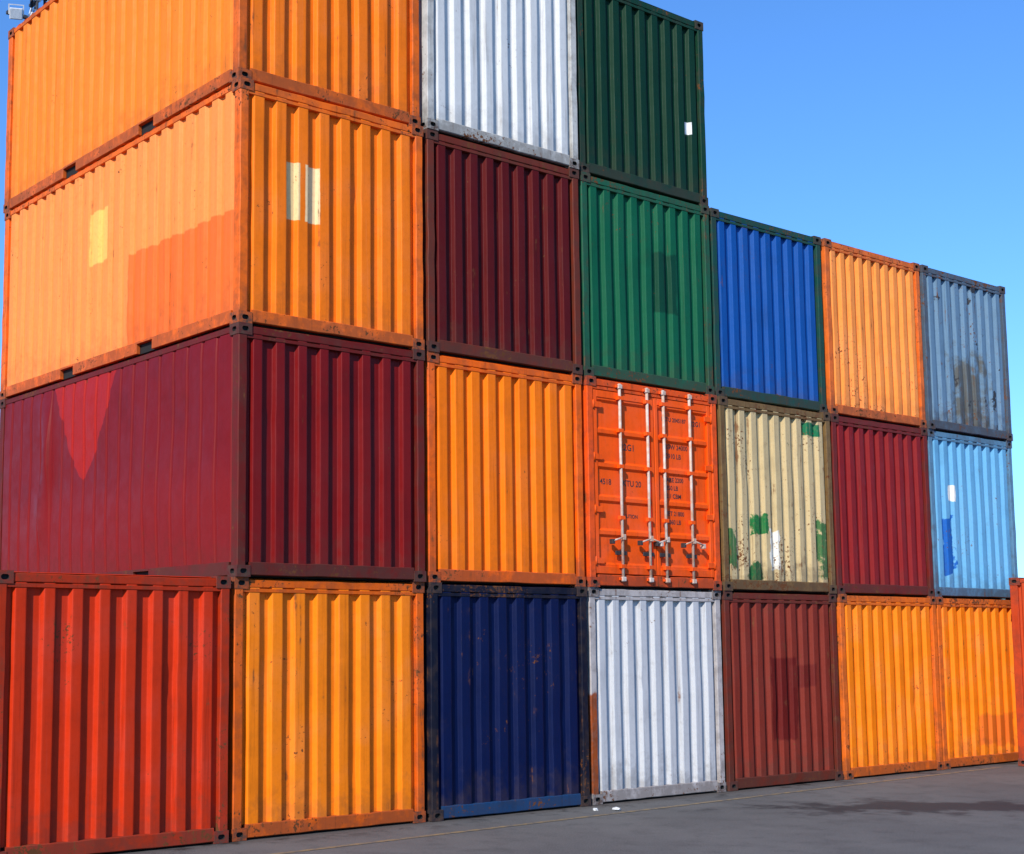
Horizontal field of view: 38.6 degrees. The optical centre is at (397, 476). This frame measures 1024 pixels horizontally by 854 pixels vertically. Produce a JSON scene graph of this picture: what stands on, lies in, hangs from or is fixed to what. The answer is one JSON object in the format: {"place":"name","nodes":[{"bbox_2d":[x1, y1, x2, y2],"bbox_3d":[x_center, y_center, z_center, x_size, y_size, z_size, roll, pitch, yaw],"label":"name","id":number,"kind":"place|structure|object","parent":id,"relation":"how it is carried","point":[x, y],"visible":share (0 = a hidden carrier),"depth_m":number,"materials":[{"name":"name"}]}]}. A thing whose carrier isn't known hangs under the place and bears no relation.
{"place":"outdoors","nodes":[
{"label":"outdoors","id":0,"kind":"place"},
{"bbox_2d":[0,0,1023,577],"label":"sky","id":1,"kind":"structure","parent":0,"point":[894,129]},
{"bbox_2d":[102,761,1023,853],"bbox_3d":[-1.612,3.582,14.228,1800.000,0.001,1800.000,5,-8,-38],"label":"ground","id":2,"kind":"structure","parent":0,"point":[976,812],"depth_m":15.28,"materials":[{"name":"grey asphalt"}]},
{"bbox_2d":[6,0,48,19],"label":"floodlight mast","id":3,"kind":"object","parent":2,"relation":"on","point":[16,13],"visible":0.1,"depth_m":34.27,"materials":[{"name":"metal"}]},
{"bbox_2d":[0,570,230,853],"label":"shipping container","id":4,"kind":"object","parent":2,"relation":"on","point":[114,701],"visible":1,"depth_m":13.59,"materials":[{"name":"red metal"}]},
{"bbox_2d":[227,577,425,841],"bbox_3d":[-2.528,2.651,17.507,2.438,2.591,6.058,5,-8,-38],"label":"shipping container","id":5,"kind":"object","parent":2,"relation":"on","point":[326,709],"visible":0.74,"depth_m":15.11,"materials":[{"name":"orange metal"}]},
{"bbox_2d":[0,322,425,581],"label":"shipping container","id":6,"kind":"object","parent":5,"relation":"on","point":[241,449],"visible":0.94,"depth_m":15.71,"materials":[{"name":"red metal"}]},
{"bbox_2d":[0,77,424,399],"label":"shipping container","id":7,"kind":"object","parent":6,"relation":"on","point":[243,199],"visible":0.97,"depth_m":16.05,"materials":[{"name":"orange metal"}]},
{"bbox_2d":[3,0,420,212],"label":"shipping container","id":8,"kind":"object","parent":7,"relation":"on","point":[90,82],"visible":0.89,"depth_m":16.67,"materials":[{"name":"orange metal"}]},
{"bbox_2d":[423,582,590,821],"bbox_3d":[-0.539,2.815,19.013,2.438,2.591,6.058,5,-8,-38],"label":"shipping container","id":9,"kind":"object","parent":2,"relation":"on","point":[506,728],"visible":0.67,"depth_m":16.61,"materials":[{"name":"blue metal"}]},
{"bbox_2d":[424,351,585,586],"bbox_3d":[-0.562,0.241,19.323,2.438,2.591,6.058,5,-8,-38],"label":"shipping container","id":10,"kind":"object","parent":9,"relation":"on","point":[503,487],"visible":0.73,"depth_m":16.92,"materials":[{"name":"orange metal"}]},
{"bbox_2d":[422,128,582,374],"bbox_3d":[-0.565,-2.336,19.607,2.438,2.591,6.058,5,-8,-38],"label":"shipping container","id":11,"kind":"object","parent":10,"relation":"on","point":[501,274],"visible":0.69,"depth_m":17.20,"materials":[{"name":"red metal"}]},
{"bbox_2d":[419,0,578,169],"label":"shipping container","id":12,"kind":"object","parent":11,"relation":"on","point":[499,74],"visible":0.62,"depth_m":17.51,"materials":[{"name":"white metal"}]},
{"bbox_2d":[272,767,1000,853],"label":"painted line","id":13,"kind":"object","parent":2,"relation":"on","point":[607,814],"visible":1,"depth_m":16.27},
{"bbox_2d":[586,587,725,804],"bbox_3d":[1.414,2.985,20.565,2.438,2.591,6.058,5,-8,-38],"label":"shipping container","id":14,"kind":"object","parent":2,"relation":"on","point":[655,700],"visible":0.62,"depth_m":18.17,"materials":[{"name":"white metal"}]},
{"bbox_2d":[581,375,721,590],"bbox_3d":[1.435,0.404,20.818,2.438,2.591,6.109,5,-8,-38],"label":"shipping container","id":15,"kind":"object","parent":14,"relation":"on","point":[650,494],"visible":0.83,"depth_m":18.42,"materials":[{"name":"orange metal"}]},
{"bbox_2d":[578,171,714,394],"bbox_3d":[1.391,-2.167,21.156,2.438,2.591,6.058,5,-8,-38],"label":"shipping container","id":16,"kind":"object","parent":15,"relation":"on","point":[645,295],"visible":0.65,"depth_m":18.76,"materials":[{"name":"green metal"}]},
{"bbox_2d":[575,0,707,205],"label":"shipping container","id":17,"kind":"object","parent":16,"relation":"on","point":[640,97],"visible":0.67,"depth_m":19.11,"materials":[{"name":"green metal"}]},
{"bbox_2d":[720,591,842,790],"bbox_3d":[3.389,3.150,22.088,2.438,2.591,6.058,5,-8,-38],"label":"shipping container","id":18,"kind":"object","parent":2,"relation":"on","point":[781,710],"visible":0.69,"depth_m":19.69,"materials":[{"name":"red metal"}]},
{"bbox_2d":[716,396,836,593],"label":"shipping container","id":19,"kind":"object","parent":18,"relation":"on","point":[775,507],"visible":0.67,"depth_m":19.98,"materials":[{"name":"beige metal"}]},
{"bbox_2d":[708,207,826,411],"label":"shipping container","id":20,"kind":"object","parent":19,"relation":"on","point":[767,318],"visible":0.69,"depth_m":20.31,"materials":[{"name":"blue metal"}]},
{"bbox_2d":[836,594,943,779],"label":"shipping container","id":21,"kind":"object","parent":2,"relation":"on","point":[889,693],"visible":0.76,"depth_m":21.21,"materials":[{"name":"orange metal"}]},
{"bbox_2d":[830,413,934,596],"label":"shipping container","id":22,"kind":"object","parent":21,"relation":"on","point":[881,513],"visible":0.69,"depth_m":21.54,"materials":[{"name":"metal"}]},
{"bbox_2d":[820,238,926,427],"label":"shipping container","id":23,"kind":"object","parent":22,"relation":"on","point":[873,350],"visible":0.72,"depth_m":21.82,"materials":[{"name":"orange metal"}]},
{"bbox_2d":[936,597,1018,768],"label":"shipping container","id":24,"kind":"object","parent":2,"relation":"on","point":[977,684],"visible":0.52,"depth_m":22.71,"materials":[{"name":"orange metal"}]},
{"bbox_2d":[927,429,1017,598],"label":"shipping container","id":25,"kind":"object","parent":24,"relation":"on","point":[973,528],"visible":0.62,"depth_m":23.08,"materials":[{"name":"blue metal"}]},
{"bbox_2d":[919,264,1012,440],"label":"shipping container","id":26,"kind":"object","parent":25,"relation":"on","point":[965,360],"visible":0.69,"depth_m":23.35,"materials":[{"name":"blue metal"}]},
{"bbox_2d":[1009,577,1023,765],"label":"shipping container","id":27,"kind":"object","parent":2,"relation":"on","point":[1017,597],"visible":1,"depth_m":22.57,"materials":[{"name":"orange metal"}]}
]}

